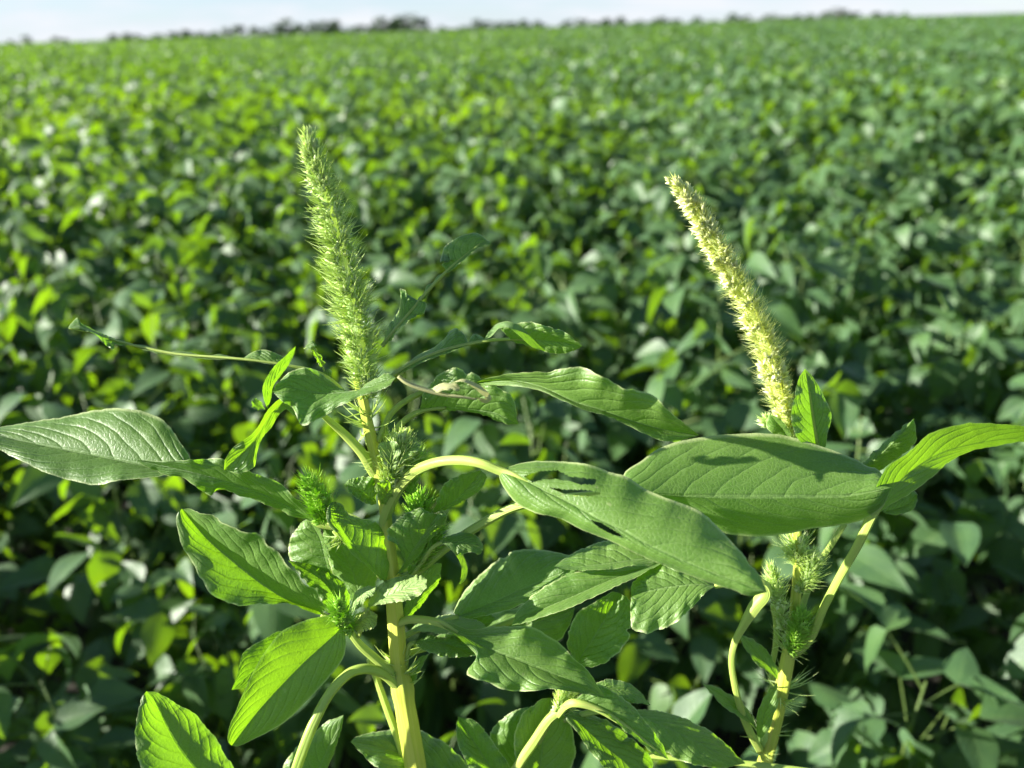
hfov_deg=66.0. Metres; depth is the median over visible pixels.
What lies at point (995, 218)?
soybean plant
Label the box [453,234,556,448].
soybean plant
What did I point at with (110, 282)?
soybean plant
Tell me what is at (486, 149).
soybean plant
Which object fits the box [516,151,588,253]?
soybean plant
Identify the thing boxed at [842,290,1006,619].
soybean plant
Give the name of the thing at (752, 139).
soybean plant
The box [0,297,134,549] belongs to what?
soybean plant
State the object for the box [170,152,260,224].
soybean plant
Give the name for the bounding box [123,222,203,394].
soybean plant
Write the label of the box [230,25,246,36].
horizon tree
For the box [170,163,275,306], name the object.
soybean plant
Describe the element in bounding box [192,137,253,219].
soybean plant
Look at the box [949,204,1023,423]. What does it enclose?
soybean plant
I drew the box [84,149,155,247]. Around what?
soybean plant
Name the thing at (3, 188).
soybean plant
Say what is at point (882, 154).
soybean plant
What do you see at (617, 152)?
soybean plant
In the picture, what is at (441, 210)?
soybean plant
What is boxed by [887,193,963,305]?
soybean plant
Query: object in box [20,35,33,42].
horizon tree
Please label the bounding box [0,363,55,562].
soybean plant
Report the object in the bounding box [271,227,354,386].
soybean plant
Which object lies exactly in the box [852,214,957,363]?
soybean plant
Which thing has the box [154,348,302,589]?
soybean plant
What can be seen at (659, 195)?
soybean plant
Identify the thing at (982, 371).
soybean plant
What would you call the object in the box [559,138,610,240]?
soybean plant
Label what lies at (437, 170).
soybean plant
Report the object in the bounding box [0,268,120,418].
soybean plant
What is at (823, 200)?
soybean plant
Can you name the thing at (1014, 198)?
soybean plant
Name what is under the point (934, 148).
soybean plant
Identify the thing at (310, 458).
soybean plant
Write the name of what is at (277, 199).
soybean plant
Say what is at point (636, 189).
soybean plant
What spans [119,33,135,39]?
horizon tree
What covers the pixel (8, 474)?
soybean plant
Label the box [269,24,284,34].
horizon tree
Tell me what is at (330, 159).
soybean plant
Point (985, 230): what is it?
soybean plant
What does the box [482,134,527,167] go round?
soybean plant
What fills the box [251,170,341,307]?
soybean plant
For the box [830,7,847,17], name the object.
horizon tree
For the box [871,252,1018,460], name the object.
soybean plant
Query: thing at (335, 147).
soybean plant
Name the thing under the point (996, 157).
soybean plant
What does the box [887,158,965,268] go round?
soybean plant
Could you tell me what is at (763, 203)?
soybean plant
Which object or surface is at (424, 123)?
soybean plant
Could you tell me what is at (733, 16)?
horizon tree
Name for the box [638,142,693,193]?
soybean plant
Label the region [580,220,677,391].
soybean plant
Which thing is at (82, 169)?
soybean plant
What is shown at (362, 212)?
soybean plant
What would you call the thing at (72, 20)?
sky
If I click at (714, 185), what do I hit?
soybean plant
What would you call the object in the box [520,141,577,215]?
soybean plant
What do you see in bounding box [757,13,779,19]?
horizon tree
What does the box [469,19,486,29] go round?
horizon tree
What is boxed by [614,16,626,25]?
horizon tree
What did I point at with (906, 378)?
soybean plant
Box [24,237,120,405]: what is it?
soybean plant
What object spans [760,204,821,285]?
soybean plant
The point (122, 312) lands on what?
soybean plant
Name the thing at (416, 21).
horizon tree
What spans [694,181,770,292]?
soybean plant
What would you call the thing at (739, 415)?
soybean plant
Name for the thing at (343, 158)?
soybean plant
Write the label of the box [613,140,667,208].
soybean plant
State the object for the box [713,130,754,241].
soybean plant
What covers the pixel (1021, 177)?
soybean plant
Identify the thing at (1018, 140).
soybean plant
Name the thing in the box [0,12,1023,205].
soybean field
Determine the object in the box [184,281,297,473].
soybean plant
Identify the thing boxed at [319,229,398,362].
soybean plant
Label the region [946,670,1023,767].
soybean plant
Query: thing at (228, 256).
soybean plant
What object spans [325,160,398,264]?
soybean plant
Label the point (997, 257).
soybean plant
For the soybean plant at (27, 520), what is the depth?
1.93 m
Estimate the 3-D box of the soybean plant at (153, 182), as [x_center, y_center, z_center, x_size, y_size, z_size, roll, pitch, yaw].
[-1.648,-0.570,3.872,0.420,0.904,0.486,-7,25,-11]
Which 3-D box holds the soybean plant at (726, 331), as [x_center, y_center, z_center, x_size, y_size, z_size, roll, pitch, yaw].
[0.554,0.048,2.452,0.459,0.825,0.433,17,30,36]
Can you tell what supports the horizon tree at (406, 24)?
on the ground
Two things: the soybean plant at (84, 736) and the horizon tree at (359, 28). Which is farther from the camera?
the horizon tree at (359, 28)
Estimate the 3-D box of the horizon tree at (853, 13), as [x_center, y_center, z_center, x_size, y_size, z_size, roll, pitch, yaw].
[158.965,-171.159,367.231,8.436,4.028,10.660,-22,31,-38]
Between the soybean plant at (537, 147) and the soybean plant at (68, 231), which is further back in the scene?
the soybean plant at (537, 147)
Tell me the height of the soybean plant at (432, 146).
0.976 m
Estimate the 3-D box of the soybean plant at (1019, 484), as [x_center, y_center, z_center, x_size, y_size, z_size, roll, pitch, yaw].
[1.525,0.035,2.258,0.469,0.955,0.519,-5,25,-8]
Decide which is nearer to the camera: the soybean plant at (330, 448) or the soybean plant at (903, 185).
the soybean plant at (330, 448)
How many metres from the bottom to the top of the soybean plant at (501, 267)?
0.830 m
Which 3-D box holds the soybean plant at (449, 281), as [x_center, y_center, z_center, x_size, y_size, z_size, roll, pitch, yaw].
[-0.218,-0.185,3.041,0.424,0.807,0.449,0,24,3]
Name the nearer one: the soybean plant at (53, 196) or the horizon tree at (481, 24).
the soybean plant at (53, 196)
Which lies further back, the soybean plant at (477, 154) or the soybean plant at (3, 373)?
the soybean plant at (477, 154)
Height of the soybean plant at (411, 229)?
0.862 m
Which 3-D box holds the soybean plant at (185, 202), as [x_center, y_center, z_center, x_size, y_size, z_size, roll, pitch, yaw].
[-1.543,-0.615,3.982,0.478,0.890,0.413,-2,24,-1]
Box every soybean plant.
[0,166,55,217]
[0,176,38,208]
[0,182,47,242]
[0,183,102,365]
[0,212,104,323]
[0,213,85,372]
[0,238,76,383]
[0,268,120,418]
[0,286,70,408]
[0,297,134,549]
[0,347,108,558]
[0,357,177,647]
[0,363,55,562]
[0,369,11,385]
[0,377,87,631]
[0,401,239,761]
[0,413,46,634]
[0,481,98,720]
[0,629,140,767]
[0,633,143,767]
[2,178,66,253]
[6,208,36,234]
[8,249,160,408]
[22,192,93,299]
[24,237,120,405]
[25,190,129,354]
[28,159,85,212]
[30,164,135,355]
[31,280,205,538]
[41,151,109,254]
[48,174,126,266]
[59,157,127,221]
[60,186,168,345]
[65,231,167,406]
[74,290,262,595]
[77,376,231,638]
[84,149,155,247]
[91,150,165,215]
[93,182,161,248]
[95,558,277,767]
[109,178,206,355]
[112,276,216,444]
[114,190,226,400]
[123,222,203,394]
[125,171,169,217]
[128,169,195,269]
[130,169,234,333]
[132,152,195,205]
[133,142,193,188]
[135,147,222,202]
[143,605,369,767]
[145,229,243,400]
[147,264,274,510]
[151,176,232,276]
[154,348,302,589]
[156,552,303,767]
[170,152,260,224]
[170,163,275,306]
[172,137,232,219]
[179,198,314,445]
[180,199,285,329]
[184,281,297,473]
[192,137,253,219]
[202,461,434,767]
[211,420,339,623]
[214,191,263,282]
[214,329,344,605]
[215,158,294,287]
[219,129,280,192]
[219,177,316,344]
[219,300,337,473]
[222,139,295,246]
[228,253,334,410]
[237,226,309,348]
[242,255,357,490]
[244,147,305,198]
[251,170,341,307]
[253,145,312,237]
[255,204,324,344]
[256,121,305,195]
[265,180,370,355]
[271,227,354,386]
[279,269,445,518]
[280,130,338,200]
[284,156,343,194]
[294,357,444,586]
[295,159,371,288]
[297,125,359,178]
[299,190,390,362]
[307,153,358,201]
[315,296,492,591]
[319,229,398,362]
[323,128,376,163]
[324,162,405,362]
[325,160,394,277]
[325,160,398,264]
[327,259,430,487]
[328,120,389,167]
[332,123,407,230]
[337,305,455,503]
[340,431,551,747]
[342,147,428,227]
[343,465,552,741]
[345,180,444,361]
[347,695,505,767]
[348,178,430,301]
[357,232,488,493]
[365,128,435,189]
[371,432,617,767]
[377,115,446,163]
[377,129,436,171]
[378,165,471,321]
[378,219,467,415]
[379,131,428,204]
[379,142,440,288]
[380,294,522,557]
[395,188,485,330]
[409,142,498,306]
[416,147,466,236]
[416,240,500,357]
[420,140,491,289]
[420,372,612,717]
[422,142,477,204]
[425,184,529,352]
[432,139,523,363]
[434,125,475,147]
[440,228,543,447]
[442,124,492,151]
[442,136,474,170]
[445,146,517,285]
[452,148,512,208]
[453,213,545,374]
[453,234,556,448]
[454,109,507,171]
[460,148,545,256]
[463,172,559,329]
[465,241,623,540]
[478,135,530,170]
[479,234,633,553]
[481,119,537,185]
[481,377,624,610]
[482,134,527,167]
[486,153,532,191]
[487,250,601,454]
[495,180,584,312]
[503,133,580,237]
[516,122,569,178]
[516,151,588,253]
[517,194,594,398]
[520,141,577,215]
[528,127,572,190]
[529,146,599,261]
[536,536,759,767]
[538,243,699,464]
[550,210,625,360]
[551,166,624,282]
[558,121,622,184]
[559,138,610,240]
[563,255,634,427]
[566,167,669,308]
[573,151,624,235]
[574,353,764,653]
[577,168,651,259]
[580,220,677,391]
[582,688,711,767]
[588,213,690,370]
[589,152,664,255]
[591,131,650,211]
[597,244,718,471]
[600,159,694,273]
[600,202,681,369]
[603,148,623,162]
[612,136,644,185]
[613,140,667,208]
[617,251,801,616]
[620,207,733,413]
[623,156,732,376]
[625,272,738,464]
[628,127,674,172]
[630,443,859,767]
[634,196,692,314]
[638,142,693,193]
[638,149,747,334]
[653,136,683,150]
[654,149,707,278]
[656,153,715,274]
[659,125,729,189]
[670,124,734,201]
[677,171,748,219]
[677,241,754,405]
[679,218,739,343]
[684,346,800,596]
[685,134,765,275]
[687,132,749,219]
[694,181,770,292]
[694,233,831,432]
[695,510,954,767]
[705,223,807,406]
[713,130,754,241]
[720,213,857,397]
[721,174,804,311]
[722,128,782,209]
[723,372,967,756]
[725,149,795,239]
[727,139,787,243]
[735,313,872,564]
[737,744,777,767]
[742,223,821,379]
[745,200,815,239]
[749,145,809,216]
[750,140,799,175]
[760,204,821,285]
[763,179,851,279]
[766,418,1004,746]
[769,155,865,226]
[772,132,830,216]
[779,170,821,234]
[785,582,1023,767]
[789,209,860,380]
[790,214,908,442]
[791,151,844,212]
[792,232,923,442]
[798,159,886,251]
[801,134,853,229]
[802,329,958,529]
[808,131,878,236]
[816,131,871,231]
[818,213,902,346]
[822,138,912,267]
[824,191,926,313]
[825,702,941,767]
[826,202,915,342]
[837,268,957,442]
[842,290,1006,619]
[846,214,961,358]
[849,137,905,228]
[849,162,905,236]
[849,179,942,284]
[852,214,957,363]
[853,119,959,232]
[861,275,1023,567]
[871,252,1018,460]
[872,147,931,223]
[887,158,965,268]
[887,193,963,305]
[897,141,964,213]
[897,195,1004,402]
[897,207,963,305]
[899,614,1023,767]
[900,161,973,305]
[901,396,1023,635]
[905,139,967,208]
[905,232,1023,422]
[905,316,1023,563]
[914,152,1012,265]
[917,204,1023,308]
[924,374,1023,727]
[934,170,1023,282]
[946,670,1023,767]
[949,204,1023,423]
[953,154,1023,217]
[956,287,1023,500]
[960,292,1023,503]
[962,208,1023,290]
[964,174,1023,261]
[974,175,1023,208]
[984,191,1023,242]
[987,134,1023,182]
[989,595,1023,727]
[1001,216,1023,263]
[1005,170,1023,244]
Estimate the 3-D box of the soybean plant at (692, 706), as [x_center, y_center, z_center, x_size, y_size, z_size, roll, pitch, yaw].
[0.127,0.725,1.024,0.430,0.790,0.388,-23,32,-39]
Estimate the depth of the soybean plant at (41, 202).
3.97 m
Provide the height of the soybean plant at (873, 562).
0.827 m
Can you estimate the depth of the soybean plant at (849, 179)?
3.77 m
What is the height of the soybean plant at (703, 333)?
1.049 m
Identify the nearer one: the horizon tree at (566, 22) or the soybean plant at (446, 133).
the soybean plant at (446, 133)
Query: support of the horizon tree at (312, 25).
on the ground
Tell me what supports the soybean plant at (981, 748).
on the ground
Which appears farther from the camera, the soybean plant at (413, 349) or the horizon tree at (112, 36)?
the horizon tree at (112, 36)
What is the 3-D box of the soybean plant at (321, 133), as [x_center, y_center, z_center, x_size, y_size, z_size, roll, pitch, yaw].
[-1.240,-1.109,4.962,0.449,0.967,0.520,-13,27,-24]
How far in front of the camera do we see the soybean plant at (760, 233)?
2.74 m
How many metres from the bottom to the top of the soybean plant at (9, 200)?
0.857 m
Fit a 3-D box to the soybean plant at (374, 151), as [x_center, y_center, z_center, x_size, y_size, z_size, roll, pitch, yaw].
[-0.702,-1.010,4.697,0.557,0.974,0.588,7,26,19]
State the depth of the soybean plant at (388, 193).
3.30 m
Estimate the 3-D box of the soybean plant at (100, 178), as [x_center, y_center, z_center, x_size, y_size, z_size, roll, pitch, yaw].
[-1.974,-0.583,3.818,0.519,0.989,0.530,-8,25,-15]
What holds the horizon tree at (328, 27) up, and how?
on the ground
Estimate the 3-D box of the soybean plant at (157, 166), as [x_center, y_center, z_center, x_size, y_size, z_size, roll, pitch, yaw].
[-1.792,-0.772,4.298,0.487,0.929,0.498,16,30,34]
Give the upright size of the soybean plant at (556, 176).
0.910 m
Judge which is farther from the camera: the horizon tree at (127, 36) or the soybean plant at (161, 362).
the horizon tree at (127, 36)
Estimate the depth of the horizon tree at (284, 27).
421.48 m
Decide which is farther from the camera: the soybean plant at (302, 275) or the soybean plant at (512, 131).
the soybean plant at (512, 131)
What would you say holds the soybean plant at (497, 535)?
on the ground
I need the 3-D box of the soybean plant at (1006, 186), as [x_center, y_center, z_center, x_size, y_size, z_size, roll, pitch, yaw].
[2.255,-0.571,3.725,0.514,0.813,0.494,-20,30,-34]
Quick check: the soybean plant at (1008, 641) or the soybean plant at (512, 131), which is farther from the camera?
the soybean plant at (512, 131)
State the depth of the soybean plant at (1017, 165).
4.05 m
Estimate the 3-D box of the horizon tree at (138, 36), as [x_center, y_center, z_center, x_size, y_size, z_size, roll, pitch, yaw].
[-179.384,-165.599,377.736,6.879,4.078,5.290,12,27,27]
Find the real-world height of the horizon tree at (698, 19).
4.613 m
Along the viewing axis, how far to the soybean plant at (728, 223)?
3.29 m
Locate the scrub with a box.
[143,11,910,39]
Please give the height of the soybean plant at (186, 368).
0.924 m
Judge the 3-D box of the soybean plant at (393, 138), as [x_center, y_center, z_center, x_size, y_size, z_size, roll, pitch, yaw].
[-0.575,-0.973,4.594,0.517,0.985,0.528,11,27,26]
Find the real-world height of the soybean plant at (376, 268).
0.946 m
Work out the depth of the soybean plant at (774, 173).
4.18 m
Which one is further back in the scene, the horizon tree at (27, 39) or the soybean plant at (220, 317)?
the horizon tree at (27, 39)
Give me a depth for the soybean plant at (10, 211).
3.63 m
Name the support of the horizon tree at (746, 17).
on the ground
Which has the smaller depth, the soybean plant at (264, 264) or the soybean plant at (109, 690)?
the soybean plant at (109, 690)
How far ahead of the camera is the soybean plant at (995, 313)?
2.10 m
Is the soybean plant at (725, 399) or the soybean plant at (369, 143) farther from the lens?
the soybean plant at (369, 143)
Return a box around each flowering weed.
[0,125,890,767]
[630,173,1023,762]
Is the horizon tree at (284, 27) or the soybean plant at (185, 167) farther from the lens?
the horizon tree at (284, 27)
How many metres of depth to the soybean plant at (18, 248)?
2.92 m
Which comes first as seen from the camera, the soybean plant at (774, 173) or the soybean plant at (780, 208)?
the soybean plant at (780, 208)
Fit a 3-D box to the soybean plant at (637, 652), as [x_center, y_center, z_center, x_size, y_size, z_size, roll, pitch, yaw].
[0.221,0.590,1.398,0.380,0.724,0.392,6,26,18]
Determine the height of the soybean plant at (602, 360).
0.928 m
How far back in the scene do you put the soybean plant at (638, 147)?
4.93 m
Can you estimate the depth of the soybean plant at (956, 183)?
3.98 m
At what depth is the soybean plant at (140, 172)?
4.41 m
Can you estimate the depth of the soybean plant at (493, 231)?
2.96 m
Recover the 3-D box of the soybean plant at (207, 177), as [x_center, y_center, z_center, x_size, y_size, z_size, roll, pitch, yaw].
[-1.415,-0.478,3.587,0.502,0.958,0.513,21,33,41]
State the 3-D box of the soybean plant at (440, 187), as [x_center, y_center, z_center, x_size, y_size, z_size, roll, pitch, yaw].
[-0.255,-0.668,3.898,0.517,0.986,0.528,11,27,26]
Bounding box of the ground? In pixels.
[0,13,1023,767]
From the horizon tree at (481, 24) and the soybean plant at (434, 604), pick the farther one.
the horizon tree at (481, 24)
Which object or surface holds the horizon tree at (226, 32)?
on the ground
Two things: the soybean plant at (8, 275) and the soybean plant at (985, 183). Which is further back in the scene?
the soybean plant at (985, 183)
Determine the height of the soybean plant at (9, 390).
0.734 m
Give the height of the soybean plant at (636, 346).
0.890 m
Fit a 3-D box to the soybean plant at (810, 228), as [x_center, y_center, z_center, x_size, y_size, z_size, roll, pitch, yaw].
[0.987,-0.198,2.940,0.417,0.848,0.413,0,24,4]
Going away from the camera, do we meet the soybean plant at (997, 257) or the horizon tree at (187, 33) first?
the soybean plant at (997, 257)
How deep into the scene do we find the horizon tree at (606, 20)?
418.67 m
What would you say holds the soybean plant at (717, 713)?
on the ground
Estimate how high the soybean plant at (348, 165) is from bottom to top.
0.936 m
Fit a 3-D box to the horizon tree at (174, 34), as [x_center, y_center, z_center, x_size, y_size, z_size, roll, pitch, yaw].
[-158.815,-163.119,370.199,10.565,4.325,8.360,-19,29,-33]
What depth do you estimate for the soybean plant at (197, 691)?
1.20 m
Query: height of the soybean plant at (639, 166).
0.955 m
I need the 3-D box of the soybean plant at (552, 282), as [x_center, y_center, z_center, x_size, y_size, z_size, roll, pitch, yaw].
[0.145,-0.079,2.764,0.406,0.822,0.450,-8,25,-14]
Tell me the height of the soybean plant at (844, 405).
0.972 m
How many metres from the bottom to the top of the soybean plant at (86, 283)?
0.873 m
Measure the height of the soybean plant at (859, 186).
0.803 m
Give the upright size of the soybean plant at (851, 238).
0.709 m
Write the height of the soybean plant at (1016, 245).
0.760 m
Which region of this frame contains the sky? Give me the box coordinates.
[0,0,1023,43]
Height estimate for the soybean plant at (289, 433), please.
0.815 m
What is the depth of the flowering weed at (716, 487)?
0.39 m
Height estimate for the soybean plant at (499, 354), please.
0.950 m
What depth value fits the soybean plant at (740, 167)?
3.79 m
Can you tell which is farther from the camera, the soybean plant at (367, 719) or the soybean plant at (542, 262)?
the soybean plant at (542, 262)
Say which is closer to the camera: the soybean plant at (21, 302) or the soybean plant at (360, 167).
the soybean plant at (21, 302)
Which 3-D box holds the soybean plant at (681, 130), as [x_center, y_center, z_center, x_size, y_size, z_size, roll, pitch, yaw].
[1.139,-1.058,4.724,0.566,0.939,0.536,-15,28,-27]
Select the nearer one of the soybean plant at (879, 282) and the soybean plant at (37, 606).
the soybean plant at (37, 606)
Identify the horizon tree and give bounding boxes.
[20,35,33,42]
[46,36,61,42]
[104,34,119,40]
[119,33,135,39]
[131,34,142,39]
[164,32,184,38]
[179,30,194,37]
[191,31,207,37]
[215,27,231,36]
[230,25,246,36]
[247,26,258,35]
[256,28,273,35]
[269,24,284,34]
[275,18,300,34]
[292,25,308,34]
[305,22,320,32]
[314,20,335,34]
[328,19,343,32]
[353,25,368,32]
[365,25,377,31]
[368,17,399,31]
[388,18,403,31]
[393,13,421,31]
[409,17,434,30]
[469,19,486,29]
[489,21,505,28]
[502,21,518,28]
[518,19,531,25]
[530,20,547,27]
[559,20,573,26]
[568,18,589,25]
[597,18,612,25]
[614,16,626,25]
[656,16,670,22]
[690,17,704,22]
[723,13,743,21]
[738,15,752,20]
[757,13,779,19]
[803,14,816,19]
[817,11,832,17]
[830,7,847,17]
[845,12,860,17]
[869,12,881,17]
[882,13,896,17]
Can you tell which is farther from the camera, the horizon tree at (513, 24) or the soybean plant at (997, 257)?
the horizon tree at (513, 24)
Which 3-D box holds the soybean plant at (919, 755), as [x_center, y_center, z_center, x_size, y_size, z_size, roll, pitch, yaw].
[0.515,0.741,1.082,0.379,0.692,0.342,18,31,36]
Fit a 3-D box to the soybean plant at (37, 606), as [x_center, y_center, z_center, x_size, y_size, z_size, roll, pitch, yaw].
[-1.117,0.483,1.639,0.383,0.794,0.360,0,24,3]
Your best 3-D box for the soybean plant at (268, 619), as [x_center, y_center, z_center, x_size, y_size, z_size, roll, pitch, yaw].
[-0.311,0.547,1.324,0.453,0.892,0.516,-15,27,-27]
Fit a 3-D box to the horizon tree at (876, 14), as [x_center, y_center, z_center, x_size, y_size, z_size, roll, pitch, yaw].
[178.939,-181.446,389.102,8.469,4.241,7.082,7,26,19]
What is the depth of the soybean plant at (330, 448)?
1.82 m
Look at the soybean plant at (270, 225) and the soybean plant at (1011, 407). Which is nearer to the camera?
the soybean plant at (1011, 407)
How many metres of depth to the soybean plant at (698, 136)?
4.89 m
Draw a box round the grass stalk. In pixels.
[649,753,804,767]
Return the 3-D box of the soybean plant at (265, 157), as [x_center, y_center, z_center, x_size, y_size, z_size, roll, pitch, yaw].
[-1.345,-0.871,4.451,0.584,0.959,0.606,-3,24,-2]
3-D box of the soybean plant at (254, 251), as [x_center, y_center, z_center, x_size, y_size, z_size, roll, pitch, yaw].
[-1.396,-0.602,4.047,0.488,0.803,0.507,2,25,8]
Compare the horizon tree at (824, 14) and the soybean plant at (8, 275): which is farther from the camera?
the horizon tree at (824, 14)
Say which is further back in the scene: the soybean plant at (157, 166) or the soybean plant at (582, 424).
the soybean plant at (157, 166)
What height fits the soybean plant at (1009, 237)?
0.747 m
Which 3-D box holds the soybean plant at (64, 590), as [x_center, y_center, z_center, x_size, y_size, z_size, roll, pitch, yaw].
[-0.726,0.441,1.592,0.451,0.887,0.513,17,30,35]
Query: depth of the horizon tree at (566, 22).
408.36 m
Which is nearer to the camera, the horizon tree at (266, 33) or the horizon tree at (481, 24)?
the horizon tree at (266, 33)
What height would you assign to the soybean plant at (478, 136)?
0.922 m
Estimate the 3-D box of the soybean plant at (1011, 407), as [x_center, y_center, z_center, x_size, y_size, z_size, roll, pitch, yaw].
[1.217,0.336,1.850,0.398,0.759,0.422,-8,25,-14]
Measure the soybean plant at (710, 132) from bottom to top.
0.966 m
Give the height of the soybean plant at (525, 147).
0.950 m
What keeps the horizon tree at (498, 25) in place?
on the ground
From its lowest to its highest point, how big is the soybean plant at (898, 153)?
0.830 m
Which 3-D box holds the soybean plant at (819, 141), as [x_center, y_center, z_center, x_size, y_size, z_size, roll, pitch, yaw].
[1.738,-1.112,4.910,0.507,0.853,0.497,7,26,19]
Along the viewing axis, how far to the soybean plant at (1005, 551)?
1.45 m
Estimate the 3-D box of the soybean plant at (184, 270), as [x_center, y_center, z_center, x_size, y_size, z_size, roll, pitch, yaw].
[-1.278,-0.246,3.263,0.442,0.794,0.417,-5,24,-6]
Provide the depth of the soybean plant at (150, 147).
4.54 m
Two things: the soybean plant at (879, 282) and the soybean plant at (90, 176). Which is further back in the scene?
the soybean plant at (90, 176)
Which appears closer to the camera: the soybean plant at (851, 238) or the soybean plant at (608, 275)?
the soybean plant at (608, 275)
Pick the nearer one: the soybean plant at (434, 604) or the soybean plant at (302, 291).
the soybean plant at (434, 604)
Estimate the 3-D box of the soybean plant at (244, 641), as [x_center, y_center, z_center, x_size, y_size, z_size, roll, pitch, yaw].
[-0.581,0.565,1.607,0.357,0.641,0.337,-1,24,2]
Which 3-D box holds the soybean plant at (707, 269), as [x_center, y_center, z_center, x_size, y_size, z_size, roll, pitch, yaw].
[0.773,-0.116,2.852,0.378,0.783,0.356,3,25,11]
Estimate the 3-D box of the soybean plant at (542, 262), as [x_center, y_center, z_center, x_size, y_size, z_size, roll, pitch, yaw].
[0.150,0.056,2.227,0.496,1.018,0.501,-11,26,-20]
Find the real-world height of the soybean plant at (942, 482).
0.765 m
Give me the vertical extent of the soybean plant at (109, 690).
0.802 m
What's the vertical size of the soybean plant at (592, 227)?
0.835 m
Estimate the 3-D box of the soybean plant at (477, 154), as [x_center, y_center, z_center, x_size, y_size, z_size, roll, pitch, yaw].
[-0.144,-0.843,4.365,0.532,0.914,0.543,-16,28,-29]
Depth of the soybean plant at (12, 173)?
4.36 m
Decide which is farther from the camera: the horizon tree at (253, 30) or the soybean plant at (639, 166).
the horizon tree at (253, 30)
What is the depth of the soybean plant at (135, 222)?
3.34 m
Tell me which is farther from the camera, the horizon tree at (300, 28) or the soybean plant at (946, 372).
the horizon tree at (300, 28)
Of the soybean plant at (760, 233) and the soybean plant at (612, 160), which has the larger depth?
the soybean plant at (612, 160)
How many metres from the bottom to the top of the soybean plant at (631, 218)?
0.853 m
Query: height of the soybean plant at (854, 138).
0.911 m
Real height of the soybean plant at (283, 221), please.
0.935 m
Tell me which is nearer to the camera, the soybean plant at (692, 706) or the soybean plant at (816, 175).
the soybean plant at (692, 706)
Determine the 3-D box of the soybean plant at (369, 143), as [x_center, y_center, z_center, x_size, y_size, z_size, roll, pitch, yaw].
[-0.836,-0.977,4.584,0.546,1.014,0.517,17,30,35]
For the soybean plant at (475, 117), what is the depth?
4.93 m
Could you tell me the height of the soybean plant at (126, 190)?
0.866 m
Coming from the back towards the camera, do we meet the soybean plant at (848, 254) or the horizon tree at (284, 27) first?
the horizon tree at (284, 27)
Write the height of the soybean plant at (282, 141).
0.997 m
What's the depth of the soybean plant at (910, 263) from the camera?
3.64 m
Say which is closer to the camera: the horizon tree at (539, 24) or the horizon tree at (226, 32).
the horizon tree at (539, 24)
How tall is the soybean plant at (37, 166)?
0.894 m
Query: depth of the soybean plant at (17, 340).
2.58 m
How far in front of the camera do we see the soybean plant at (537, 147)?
4.68 m
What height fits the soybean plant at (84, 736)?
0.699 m
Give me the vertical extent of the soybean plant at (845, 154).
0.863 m
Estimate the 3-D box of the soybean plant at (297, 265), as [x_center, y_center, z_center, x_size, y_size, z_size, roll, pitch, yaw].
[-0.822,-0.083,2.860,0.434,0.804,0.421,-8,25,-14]
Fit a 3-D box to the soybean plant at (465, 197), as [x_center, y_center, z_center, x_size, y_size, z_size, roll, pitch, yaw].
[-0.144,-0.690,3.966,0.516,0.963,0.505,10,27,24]
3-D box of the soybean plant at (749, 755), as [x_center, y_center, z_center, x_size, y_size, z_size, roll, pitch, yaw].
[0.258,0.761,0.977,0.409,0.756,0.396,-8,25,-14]
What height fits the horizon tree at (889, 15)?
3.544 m
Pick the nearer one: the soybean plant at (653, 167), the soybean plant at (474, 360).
the soybean plant at (474, 360)
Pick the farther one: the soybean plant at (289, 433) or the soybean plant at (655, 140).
the soybean plant at (655, 140)
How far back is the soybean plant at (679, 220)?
3.72 m
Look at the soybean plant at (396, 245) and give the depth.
3.64 m
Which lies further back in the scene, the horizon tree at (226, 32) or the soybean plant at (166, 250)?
the horizon tree at (226, 32)
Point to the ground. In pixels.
(742, 739)
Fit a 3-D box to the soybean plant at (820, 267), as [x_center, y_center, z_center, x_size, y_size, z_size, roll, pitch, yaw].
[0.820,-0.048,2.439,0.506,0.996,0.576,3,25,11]
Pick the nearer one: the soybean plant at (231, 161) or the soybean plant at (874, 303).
the soybean plant at (874, 303)
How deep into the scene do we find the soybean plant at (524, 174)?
4.27 m
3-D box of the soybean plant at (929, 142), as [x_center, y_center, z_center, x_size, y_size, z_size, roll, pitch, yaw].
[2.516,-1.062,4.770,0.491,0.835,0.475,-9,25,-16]
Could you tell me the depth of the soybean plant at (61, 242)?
3.34 m
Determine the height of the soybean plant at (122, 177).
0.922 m
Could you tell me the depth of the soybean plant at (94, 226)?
3.27 m
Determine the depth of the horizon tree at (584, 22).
434.60 m
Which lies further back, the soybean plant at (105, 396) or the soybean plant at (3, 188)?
the soybean plant at (3, 188)
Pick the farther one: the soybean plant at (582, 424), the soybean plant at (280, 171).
the soybean plant at (280, 171)
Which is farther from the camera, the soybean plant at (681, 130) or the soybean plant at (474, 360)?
the soybean plant at (681, 130)
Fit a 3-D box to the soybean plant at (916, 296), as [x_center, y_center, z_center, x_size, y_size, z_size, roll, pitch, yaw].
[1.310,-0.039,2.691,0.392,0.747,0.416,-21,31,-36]
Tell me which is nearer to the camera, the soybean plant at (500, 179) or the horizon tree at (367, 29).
the soybean plant at (500, 179)
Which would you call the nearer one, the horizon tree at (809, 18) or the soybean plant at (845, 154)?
the soybean plant at (845, 154)
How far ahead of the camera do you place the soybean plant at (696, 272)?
2.64 m
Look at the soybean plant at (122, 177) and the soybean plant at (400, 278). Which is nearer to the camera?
the soybean plant at (400, 278)
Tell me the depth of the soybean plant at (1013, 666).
1.08 m
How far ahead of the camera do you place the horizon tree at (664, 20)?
426.84 m
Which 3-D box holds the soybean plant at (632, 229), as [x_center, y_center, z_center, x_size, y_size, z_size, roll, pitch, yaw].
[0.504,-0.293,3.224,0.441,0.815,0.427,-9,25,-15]
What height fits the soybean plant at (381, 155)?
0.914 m
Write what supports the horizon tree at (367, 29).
on the ground

